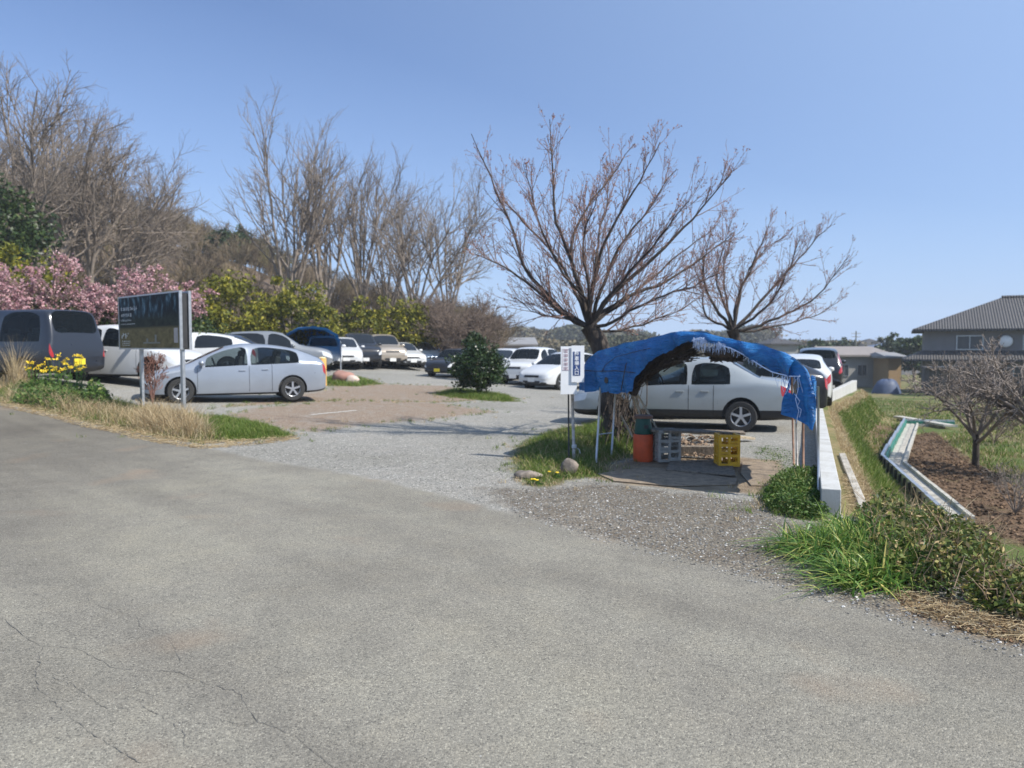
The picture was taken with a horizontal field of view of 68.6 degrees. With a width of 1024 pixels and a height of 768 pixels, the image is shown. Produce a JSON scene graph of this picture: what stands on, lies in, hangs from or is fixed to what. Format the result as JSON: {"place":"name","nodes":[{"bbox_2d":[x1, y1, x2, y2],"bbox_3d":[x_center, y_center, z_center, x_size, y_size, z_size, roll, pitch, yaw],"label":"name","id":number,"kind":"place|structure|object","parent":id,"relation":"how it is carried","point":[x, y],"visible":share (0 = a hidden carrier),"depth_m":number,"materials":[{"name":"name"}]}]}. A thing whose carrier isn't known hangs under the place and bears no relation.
{"place":"outdoors","nodes":[
{"label":"outdoors","id":0,"kind":"place"},
{"bbox_2d":[0,372,291,443],"bbox_3d":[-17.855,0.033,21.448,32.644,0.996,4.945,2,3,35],"label":"grass verge","id":1,"kind":"object","parent":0,"point":[219,440],"depth_m":14.75,"materials":[{"name":"plant"}]},
{"bbox_2d":[0,332,40,388],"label":"dry grass","id":2,"kind":"structure","parent":1,"relation":"on","point":[14,372],"depth_m":19.20,"materials":[{"name":"beige plant"}]},
{"bbox_2d":[9,378,83,408],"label":"weeds","id":3,"kind":"object","parent":1,"relation":"on","point":[31,393],"visible":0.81,"depth_m":16.87,"materials":[{"name":"green plant"}]},
{"bbox_2d":[79,377,113,407],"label":"weeds","id":4,"kind":"object","parent":1,"relation":"on","point":[93,391],"visible":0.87,"depth_m":16.70,"materials":[{"name":"green plant"}]},
{"bbox_2d":[118,290,191,412],"bbox_3d":[-7.929,-0.571,16.621,3.156,2.813,0.248,2,4,42],"label":"information board","id":5,"kind":"object","parent":1,"relation":"on","point":[161,320],"visible":0.98,"depth_m":16.20,"materials":[{"name":"metal"}]},
{"bbox_2d":[120,396,224,439],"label":"dry grass","id":6,"kind":"structure","parent":1,"relation":"on","point":[168,410],"depth_m":13.70,"materials":[{"name":"beige plant"}]},
{"bbox_2d":[194,413,294,439],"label":"green grass","id":7,"kind":"structure","parent":1,"relation":"on","point":[266,429],"depth_m":13.44,"materials":[{"name":"green plant"}]},
{"bbox_2d":[42,223,489,346],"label":"hill","id":8,"kind":"structure","parent":0,"point":[266,281],"depth_m":79.56,"materials":[{"name":"brown plant"}]},
{"bbox_2d":[0,84,213,307],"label":"bare tree","id":9,"kind":"object","parent":8,"relation":"on","point":[123,245],"visible":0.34,"depth_m":47.04,"materials":[{"name":"brown plant"}]},
{"bbox_2d":[28,159,194,284],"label":"bare tree","id":10,"kind":"object","parent":8,"relation":"on","point":[135,243],"visible":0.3,"depth_m":51.66,"materials":[{"name":"brown plant"}]},
{"bbox_2d":[191,227,245,261],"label":"evergreen tree","id":11,"kind":"object","parent":8,"relation":"on","point":[224,233],"visible":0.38,"depth_m":86.18,"materials":[{"name":"green plant"}]},
{"bbox_2d":[0,169,524,349],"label":"hillside wood","id":12,"kind":"object","parent":8,"relation":"on","point":[343,291],"visible":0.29,"depth_m":69.61,"materials":[{"name":"plant"}]},
{"bbox_2d":[210,74,356,332],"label":"bare tree","id":13,"kind":"object","parent":8,"relation":"on","point":[307,241],"visible":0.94,"depth_m":55.17,"materials":[{"name":"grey plant"}]},
{"bbox_2d":[260,108,387,325],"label":"bare tree","id":14,"kind":"object","parent":8,"relation":"on","point":[318,275],"visible":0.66,"depth_m":57.23,"materials":[{"name":"grey plant"}]},
{"bbox_2d":[300,141,434,332],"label":"bare tree","id":15,"kind":"object","parent":8,"relation":"on","point":[357,258],"visible":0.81,"depth_m":59.25,"materials":[{"name":"grey plant"}]},
{"bbox_2d":[332,155,447,320],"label":"bare tree","id":16,"kind":"object","parent":8,"relation":"on","point":[395,294],"visible":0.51,"depth_m":61.19,"materials":[{"name":"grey plant"}]},
{"bbox_2d":[351,156,521,307],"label":"bare tree","id":17,"kind":"object","parent":8,"relation":"on","point":[399,252],"visible":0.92,"depth_m":56.40,"materials":[{"name":"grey plant"}]},
{"bbox_2d":[384,157,497,310],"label":"bare tree","id":18,"kind":"object","parent":8,"relation":"on","point":[459,282],"visible":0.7,"depth_m":58.66,"materials":[{"name":"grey plant"}]},
{"bbox_2d":[392,288,491,351],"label":"thicket","id":19,"kind":"object","parent":8,"relation":"on","point":[440,308],"visible":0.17,"depth_m":46.72,"materials":[{"name":"brown plant"}]},
{"bbox_2d":[432,387,519,401],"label":"green grass","id":20,"kind":"structure","parent":0,"point":[475,395],"depth_m":23.26,"materials":[{"name":"green plant"}]},
{"bbox_2d":[0,403,1023,767],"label":"road","id":21,"kind":"structure","parent":0,"point":[326,625],"depth_m":4.07,"materials":[{"name":"grey asphalt"}]},
{"bbox_2d":[0,363,1023,763],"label":"gravel parking lot","id":22,"kind":"structure","parent":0,"point":[542,409],"depth_m":11.57,"materials":[{"name":"grey gravel"}]},
{"bbox_2d":[0,172,66,296],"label":"evergreen tree","id":23,"kind":"object","parent":22,"relation":"on","point":[22,233],"visible":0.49,"depth_m":35.70,"materials":[{"name":"green plant"}]},
{"bbox_2d":[0,241,82,304],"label":"evergreen tree","id":24,"kind":"object","parent":22,"relation":"on","point":[11,264],"visible":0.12,"depth_m":31.18,"materials":[{"name":"green plant"}]},
{"bbox_2d":[0,250,86,310],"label":"blossom tree","id":25,"kind":"object","parent":22,"relation":"on","point":[6,304],"visible":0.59,"depth_m":24.80,"materials":[{"name":"pink plant"}]},
{"bbox_2d":[0,309,104,380],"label":"parked van","id":26,"kind":"object","parent":22,"relation":"on","point":[68,333],"visible":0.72,"depth_m":20.15,"materials":[{"name":"grey paint"}]},
{"bbox_2d":[0,87,120,270],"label":"bare tree","id":27,"kind":"object","parent":22,"relation":"on","point":[47,190],"visible":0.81,"depth_m":37.39,"materials":[{"name":"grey plant"}]},
{"bbox_2d":[0,52,136,296],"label":"bare tree","id":28,"kind":"object","parent":22,"relation":"on","point":[71,240],"visible":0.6,"depth_m":40.12,"materials":[{"name":"grey plant"}]},
{"bbox_2d":[0,268,142,324],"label":"blossom tree","id":29,"kind":"object","parent":22,"relation":"on","point":[95,293],"visible":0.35,"depth_m":24.90,"materials":[{"name":"pink plant"}]},
{"bbox_2d":[27,99,160,288],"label":"bare tree","id":30,"kind":"object","parent":22,"relation":"on","point":[91,257],"visible":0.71,"depth_m":44.09,"materials":[{"name":"grey plant"}]},
{"bbox_2d":[0,97,215,302],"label":"bare tree","id":31,"kind":"object","parent":22,"relation":"on","point":[119,254],"visible":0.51,"depth_m":49.05,"materials":[{"name":"brown plant"}]},
{"bbox_2d":[55,324,206,379],"bbox_3d":[-11.469,-0.914,22.482,4.515,1.733,2.065,1,3,14],"label":"parked car","id":32,"kind":"object","parent":22,"relation":"on","point":[121,362],"visible":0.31,"depth_m":21.59,"materials":[{"name":"white paint"}]},
{"bbox_2d":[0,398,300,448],"bbox_3d":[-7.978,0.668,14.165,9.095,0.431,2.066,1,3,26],"label":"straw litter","id":33,"kind":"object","parent":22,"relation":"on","point":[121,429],"visible":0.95,"depth_m":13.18,"materials":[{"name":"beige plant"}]},
{"bbox_2d":[134,351,169,405],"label":"dead weed","id":34,"kind":"object","parent":22,"relation":"on","point":[148,369],"visible":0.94,"depth_m":17.44,"materials":[{"name":"brown plant"}]},
{"bbox_2d":[91,263,219,328],"bbox_3d":[-12.607,-2.222,26.745,3.974,4.076,3.555,1,3,17],"label":"blossom tree","id":35,"kind":"object","parent":22,"relation":"on","point":[137,288],"visible":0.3,"depth_m":26.08,"materials":[{"name":"pink plant"}]},
{"bbox_2d":[173,286,232,333],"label":"evergreen bush","id":36,"kind":"object","parent":22,"relation":"on","point":[214,311],"visible":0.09,"depth_m":33.98,"materials":[{"name":"green plant"}]},
{"bbox_2d":[192,332,257,365],"bbox_3d":[-11.175,-1.038,25.980,4.514,1.507,2.065,-1,3,-15],"label":"parked car","id":37,"kind":"object","parent":22,"relation":"on","point":[203,343],"visible":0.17,"depth_m":25.52,"materials":[{"name":"white paint"}]},
{"bbox_2d":[144,343,325,402],"bbox_3d":[-7.316,-0.322,19.907,4.515,1.507,2.065,-1,3,-25],"label":"parked car","id":38,"kind":"object","parent":22,"relation":"on","point":[297,375],"visible":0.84,"depth_m":19.33,"materials":[{"name":"silver metal"}]},
{"bbox_2d":[193,269,279,331],"bbox_3d":[-13.571,-3.277,35.848,4.660,4.353,4.330,0,3,0],"label":"evergreen bush","id":39,"kind":"object","parent":22,"relation":"on","point":[229,293],"visible":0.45,"depth_m":35.14,"materials":[{"name":"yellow plant"}]},
{"bbox_2d":[225,331,332,366],"bbox_3d":[-9.480,-1.265,29.974,4.533,1.697,2.100,-1,3,-14],"label":"parked car","id":40,"kind":"object","parent":22,"relation":"on","point":[273,338],"visible":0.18,"depth_m":29.32,"materials":[{"name":"grey paint"}]},
{"bbox_2d":[239,275,342,345],"bbox_3d":[-11.218,-3.239,37.921,5.077,4.458,4.574,0,3,0],"label":"evergreen bush","id":41,"kind":"object","parent":22,"relation":"on","point":[278,305],"visible":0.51,"depth_m":37.17,"materials":[{"name":"green plant"}]},
{"bbox_2d":[302,336,345,367],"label":"parked car","id":42,"kind":"object","parent":22,"relation":"on","point":[331,343],"visible":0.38,"depth_m":35.22,"materials":[{"name":"blue paint"}]},
{"bbox_2d":[327,337,364,367],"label":"parked car","id":43,"kind":"object","parent":22,"relation":"on","point":[352,352],"visible":0.56,"depth_m":36.18,"materials":[{"name":"white paint"}]},
{"bbox_2d":[342,333,381,367],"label":"parked car","id":44,"kind":"object","parent":22,"relation":"on","point":[372,350],"visible":0.52,"depth_m":37.75,"materials":[{"name":"black paint"}]},
{"bbox_2d":[331,295,400,362],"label":"evergreen bush","id":45,"kind":"object","parent":22,"relation":"on","point":[364,316],"visible":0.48,"depth_m":43.41,"materials":[{"name":"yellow plant"}]},
{"bbox_2d":[363,334,406,367],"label":"parked car","id":46,"kind":"object","parent":22,"relation":"on","point":[393,349],"visible":0.48,"depth_m":39.01,"materials":[{"name":"beige paint"}]},
{"bbox_2d":[381,342,426,368],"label":"parked car","id":47,"kind":"object","parent":22,"relation":"on","point":[415,356],"visible":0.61,"depth_m":39.64,"materials":[{"name":"white paint"}]},
{"bbox_2d":[378,297,441,365],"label":"evergreen bush","id":48,"kind":"object","parent":22,"relation":"on","point":[414,316],"visible":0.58,"depth_m":44.26,"materials":[{"name":"green plant"}]},
{"bbox_2d":[425,348,472,375],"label":"parked car","id":49,"kind":"object","parent":22,"relation":"on","point":[435,365],"visible":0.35,"depth_m":34.43,"materials":[{"name":"black paint"}]},
{"bbox_2d":[408,286,513,348],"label":"thicket","id":50,"kind":"object","parent":22,"relation":"on","point":[453,328],"visible":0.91,"depth_m":43.00,"materials":[{"name":"brown plant"}]},
{"bbox_2d":[444,341,509,392],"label":"round bush","id":51,"kind":"object","parent":22,"relation":"on","point":[481,361],"visible":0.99,"depth_m":23.76,"materials":[{"name":"green plant"}]},
{"bbox_2d":[501,347,556,383],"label":"parked car","id":52,"kind":"object","parent":22,"relation":"on","point":[521,359],"visible":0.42,"depth_m":32.73,"materials":[{"name":"white paint"}]},
{"bbox_2d":[519,352,591,389],"bbox_3d":[2.187,-0.581,31.008,2.065,1.507,4.515,2,4,40],"label":"parked car","id":53,"kind":"object","parent":22,"relation":"on","point":[546,371],"visible":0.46,"depth_m":29.43,"materials":[{"name":"white paint"}]},
{"bbox_2d":[495,420,632,486],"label":"grass island","id":54,"kind":"structure","parent":22,"relation":"on","point":[515,465],"depth_m":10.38,"materials":[{"name":"green plant"}]},
{"bbox_2d":[561,346,583,458],"bbox_3d":[0.842,0.328,10.532,0.326,1.731,0.128,0,3,0],"label":"entrance sign","id":55,"kind":"object","parent":54,"relation":"on","point":[572,366],"visible":0.98,"depth_m":10.47,"materials":[{"name":"metal"}]},
{"bbox_2d":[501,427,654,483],"bbox_3d":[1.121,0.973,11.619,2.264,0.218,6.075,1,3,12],"label":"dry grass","id":56,"kind":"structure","parent":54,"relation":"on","point":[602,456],"depth_m":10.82,"materials":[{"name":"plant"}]},
{"bbox_2d":[461,102,753,435],"bbox_3d":[1.768,-1.871,13.116,5.320,6.095,3.488,0,3,0],"label":"plum tree","id":57,"kind":"object","parent":54,"relation":"on","point":[594,335],"visible":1,"depth_m":12.98,"materials":[{"name":"brown plant"}]},
{"bbox_2d":[580,415,634,454],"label":"green grass","id":58,"kind":"structure","parent":54,"relation":"on","point":[622,442],"depth_m":11.85,"materials":[{"name":"green plant"}]},
{"bbox_2d":[600,382,647,446],"bbox_3d":[1.864,0.372,12.322,0.830,1.345,1.182,0,3,0],"label":"brushwood","id":59,"kind":"object","parent":54,"relation":"on","point":[621,407],"visible":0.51,"depth_m":12.17,"materials":[{"name":"brown plant"}]},
{"bbox_2d":[633,414,652,461],"bbox_3d":[1.869,0.769,10.698,0.284,0.655,0.284,0,3,0],"label":"orange bin","id":60,"kind":"object","parent":22,"relation":"on","point":[642,443],"visible":0.98,"depth_m":10.59,"materials":[{"name":"plastic"}]},
{"bbox_2d":[652,431,680,461],"bbox_3d":[2.181,0.862,10.631,0.322,0.445,0.342,0,3,-7],"label":"bottle crate","id":61,"kind":"object","parent":22,"relation":"on","point":[669,443],"visible":0.83,"depth_m":10.49,"materials":[{"name":"grey plastic"}]},
{"bbox_2d":[597,466,736,486],"bbox_3d":[1.885,1.157,9.190,1.193,0.012,1.622,-3,4,-45],"label":"plywood sheet","id":62,"kind":"object","parent":22,"relation":"on","point":[662,477],"visible":1,"depth_m":9.15,"materials":[{"name":"wood"}]},
{"bbox_2d":[666,460,735,475],"bbox_3d":[2.493,1.105,9.934,0.865,0.018,1.106,1,3,15],"label":"plywood sheet","id":63,"kind":"object","parent":62,"relation":"on","point":[711,467],"visible":0.8,"depth_m":9.80,"materials":[{"name":"wood"}]},
{"bbox_2d":[714,432,740,466],"bbox_3d":[2.910,0.884,10.173,0.282,0.425,0.322,0,3,3],"label":"bottle crate","id":64,"kind":"object","parent":63,"relation":"on","point":[729,441],"visible":1,"depth_m":10.03,"materials":[{"name":"yellow plastic"}]},
{"bbox_2d":[574,357,793,431],"bbox_3d":[3.560,0.160,15.726,4.435,1.449,2.010,1,3,20],"label":"parked car","id":65,"kind":"object","parent":22,"relation":"on","point":[742,398],"visible":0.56,"depth_m":14.78,"materials":[{"name":"silver metal"}]},
{"bbox_2d":[579,331,819,490],"bbox_3d":[2.582,0.260,10.304,2.141,1.922,4.757,-2,3,-37],"label":"tarp shelter","id":66,"kind":"object","parent":22,"relation":"on","point":[631,368],"visible":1,"depth_m":9.47,"materials":[{"name":"blue plastic"}]},
{"bbox_2d":[658,357,827,419],"bbox_3d":[5.021,0.025,17.922,4.515,1.507,2.065,0,3,4],"label":"parked car","id":67,"kind":"object","parent":22,"relation":"on","point":[821,381],"visible":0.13,"depth_m":17.22,"materials":[{"name":"white paint"}]},
{"bbox_2d":[741,461,781,486],"bbox_3d":[3.195,1.135,9.584,0.556,0.016,1.874,0,3,9],"label":"plywood sheet","id":68,"kind":"object","parent":22,"relation":"on","point":[751,472],"visible":0.71,"depth_m":9.65,"materials":[{"name":"beige wood"}]},
{"bbox_2d":[676,204,862,361],"bbox_3d":[6.113,-1.626,17.608,4.356,5.266,2.535,0,3,0],"label":"plum tree","id":69,"kind":"object","parent":22,"relation":"on","point":[733,329],"visible":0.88,"depth_m":17.59,"materials":[{"name":"brown plant"}]},
{"bbox_2d":[744,463,838,520],"bbox_3d":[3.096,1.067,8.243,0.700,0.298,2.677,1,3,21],"label":"weeds","id":70,"kind":"object","parent":22,"relation":"on","point":[773,497],"visible":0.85,"depth_m":7.57,"materials":[{"name":"green plant"}]},
{"bbox_2d":[725,509,858,570],"bbox_3d":[2.320,1.176,5.907,1.168,0.327,1.226,2,4,42],"label":"strap leaf plant","id":71,"kind":"object","parent":22,"relation":"on","point":[785,535],"visible":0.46,"depth_m":5.92,"materials":[{"name":"green plant"}]},
{"bbox_2d":[765,354,833,405],"bbox_3d":[8.806,-0.187,23.017,2.065,1.477,4.514,1,3,20],"label":"parked car","id":72,"kind":"object","parent":22,"relation":"on","point":[816,362],"visible":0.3,"depth_m":21.68,"materials":[{"name":"white paint"}]},
{"bbox_2d":[799,348,845,387],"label":"parked car","id":73,"kind":"object","parent":22,"relation":"on","point":[830,357],"visible":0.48,"depth_m":27.96,"materials":[{"name":"black paint"}]},
{"bbox_2d":[744,509,904,575],"bbox_3d":[2.420,1.164,5.688,1.278,0.373,1.216,0,3,0],"label":"strap leaf plant","id":74,"kind":"object","parent":22,"relation":"on","point":[819,550],"visible":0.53,"depth_m":5.65,"materials":[{"name":"green plant"}]},
{"bbox_2d":[782,496,887,540],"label":"strap leaf plant","id":75,"kind":"object","parent":22,"relation":"on","point":[844,515],"visible":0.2,"depth_m":6.44,"materials":[{"name":"green plant"}]},
{"bbox_2d":[747,507,933,564],"bbox_3d":[2.571,1.140,5.823,1.281,0.408,1.294,2,4,40],"label":"strap leaf plant","id":76,"kind":"object","parent":22,"relation":"on","point":[842,530],"visible":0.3,"depth_m":5.82,"materials":[{"name":"green plant"}]},
{"bbox_2d":[770,531,931,602],"bbox_3d":[2.233,1.209,5.102,1.267,0.338,1.060,0,3,0],"label":"strap leaf plant","id":77,"kind":"object","parent":22,"relation":"on","point":[868,582],"visible":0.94,"depth_m":5.06,"materials":[{"name":"green plant"}]},
{"bbox_2d":[791,524,962,596],"bbox_3d":[2.557,1.181,5.323,1.154,0.373,1.234,2,3,32],"label":"strap leaf plant","id":78,"kind":"object","parent":22,"relation":"on","point":[883,548],"visible":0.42,"depth_m":5.23,"materials":[{"name":"green plant"}]},
{"bbox_2d":[887,582,1023,643],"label":"straw litter","id":79,"kind":"object","parent":22,"relation":"on","point":[958,606],"visible":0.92,"depth_m":4.47,"materials":[{"name":"beige plant"}]},
{"bbox_2d":[889,491,1023,613],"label":"tangled shrub","id":80,"kind":"object","parent":22,"relation":"on","point":[980,549],"visible":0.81,"depth_m":4.96,"materials":[{"name":"green plant"}]},
{"bbox_2d":[957,545,1023,620],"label":"tangled shrub","id":81,"kind":"object","parent":22,"relation":"on","point":[1003,604],"visible":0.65,"depth_m":4.56,"materials":[{"name":"green plant"}]},
{"bbox_2d":[0,0,1023,341],"label":"sky","id":82,"kind":"structure","parent":0,"point":[904,119],"materials":[{"name":"blue"}]},
{"bbox_2d":[673,365,755,369],"bbox_3d":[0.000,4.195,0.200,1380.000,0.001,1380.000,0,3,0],"label":"ground","id":83,"kind":"structure","parent":0,"point":[715,366],"depth_m":155.24,"materials":[{"name":"grey"}]},
{"bbox_2d":[507,324,787,342],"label":"distant wood","id":84,"kind":"object","parent":83,"relation":"on","point":[569,332],"visible":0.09,"depth_m":251.49,"materials":[{"name":"green plant"}]},
{"bbox_2d":[520,334,884,368],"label":"distant wood","id":85,"kind":"object","parent":83,"relation":"on","point":[613,340],"visible":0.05,"depth_m":142.50,"materials":[{"name":"green plant"}]},
{"bbox_2d":[756,338,802,368],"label":"house","id":86,"kind":"structure","parent":83,"relation":"on","point":[787,346],"depth_m":119.88,"materials":[{"name":"grey tile"}]},
{"bbox_2d":[795,346,886,386],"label":"long building","id":87,"kind":"structure","parent":83,"relation":"on","point":[858,365],"depth_m":75.05,"materials":[{"name":"metal"}]},
{"bbox_2d":[868,352,905,388],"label":"shed","id":88,"kind":"structure","parent":83,"relation":"on","point":[886,365],"depth_m":72.40,"materials":[{"name":"metal"}]},
{"bbox_2d":[751,370,1023,565],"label":"field","id":89,"kind":"structure","parent":0,"point":[1014,543],"depth_m":15.02,"materials":[{"name":"brown soil"}]},
{"bbox_2d":[815,380,856,517],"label":"retaining wall","id":90,"kind":"structure","parent":89,"relation":"on","point":[830,491],"depth_m":8.63,"materials":[{"name":"white concrete"}]},
{"bbox_2d":[828,388,878,508],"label":"dry grass","id":91,"kind":"structure","parent":89,"relation":"on","point":[846,446],"depth_m":13.58,"materials":[{"name":"beige plant"}]},
{"bbox_2d":[838,395,902,506],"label":"green grass","id":92,"kind":"structure","parent":89,"relation":"on","point":[868,458],"depth_m":16.59,"materials":[{"name":"green plant"}]},
{"bbox_2d":[841,482,959,586],"bbox_3d":[4.038,1.409,7.721,0.993,1.258,6.207,2,3,30],"label":"tangled shrub","id":93,"kind":"object","parent":89,"relation":"on","point":[904,517],"visible":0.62,"depth_m":5.82,"materials":[{"name":"green plant"}]},
{"bbox_2d":[893,336,921,380],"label":"evergreen tree","id":94,"kind":"object","parent":89,"relation":"on","point":[914,345],"visible":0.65,"depth_m":89.41,"materials":[{"name":"green plant"}]},
{"bbox_2d":[879,418,974,521],"bbox_3d":[10.212,1.718,18.675,1.699,0.872,18.525,2,3,30],"label":"drainage channel","id":95,"kind":"object","parent":89,"relation":"on","point":[895,454],"visible":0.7,"depth_m":14.31,"materials":[{"name":"concrete"}]},
{"bbox_2d":[900,336,1023,465],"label":"plum tree","id":96,"kind":"object","parent":89,"relation":"on","point":[964,405],"visible":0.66,"depth_m":15.47,"materials":[{"name":"brown plant"}]},
{"bbox_2d":[902,295,1023,392],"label":"two storey house","id":97,"kind":"structure","parent":89,"relation":"on","point":[952,336],"depth_m":60.53,"materials":[{"name":"grey"}]},
{"bbox_2d":[907,431,1023,544],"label":"soil clods","id":98,"kind":"object","parent":89,"relation":"on","point":[937,437],"visible":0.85,"depth_m":13.96,"materials":[{"name":"brown soil"}]},
{"bbox_2d":[939,333,1023,428],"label":"plum tree","id":99,"kind":"object","parent":89,"relation":"on","point":[1013,396],"visible":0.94,"depth_m":14.07,"materials":[{"name":"brown plant"}]},
{"bbox_2d":[981,459,1023,515],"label":"twiggy shrub","id":100,"kind":"object","parent":89,"relation":"on","point":[1014,508],"visible":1,"depth_m":10.82,"materials":[{"name":"brown plant"}]},
{"bbox_2d":[857,397,1023,507],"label":"green grass","id":101,"kind":"structure","parent":0,"point":[998,450],"depth_m":21.61,"materials":[{"name":"green plant"}]},
{"bbox_2d":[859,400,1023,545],"bbox_3d":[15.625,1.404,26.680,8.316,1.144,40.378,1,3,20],"label":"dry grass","id":102,"kind":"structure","parent":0,"point":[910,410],"depth_m":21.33,"materials":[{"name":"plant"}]},
{"bbox_2d":[920,366,1013,395],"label":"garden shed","id":103,"kind":"structure","parent":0,"point":[929,372],"depth_m":55.34,"materials":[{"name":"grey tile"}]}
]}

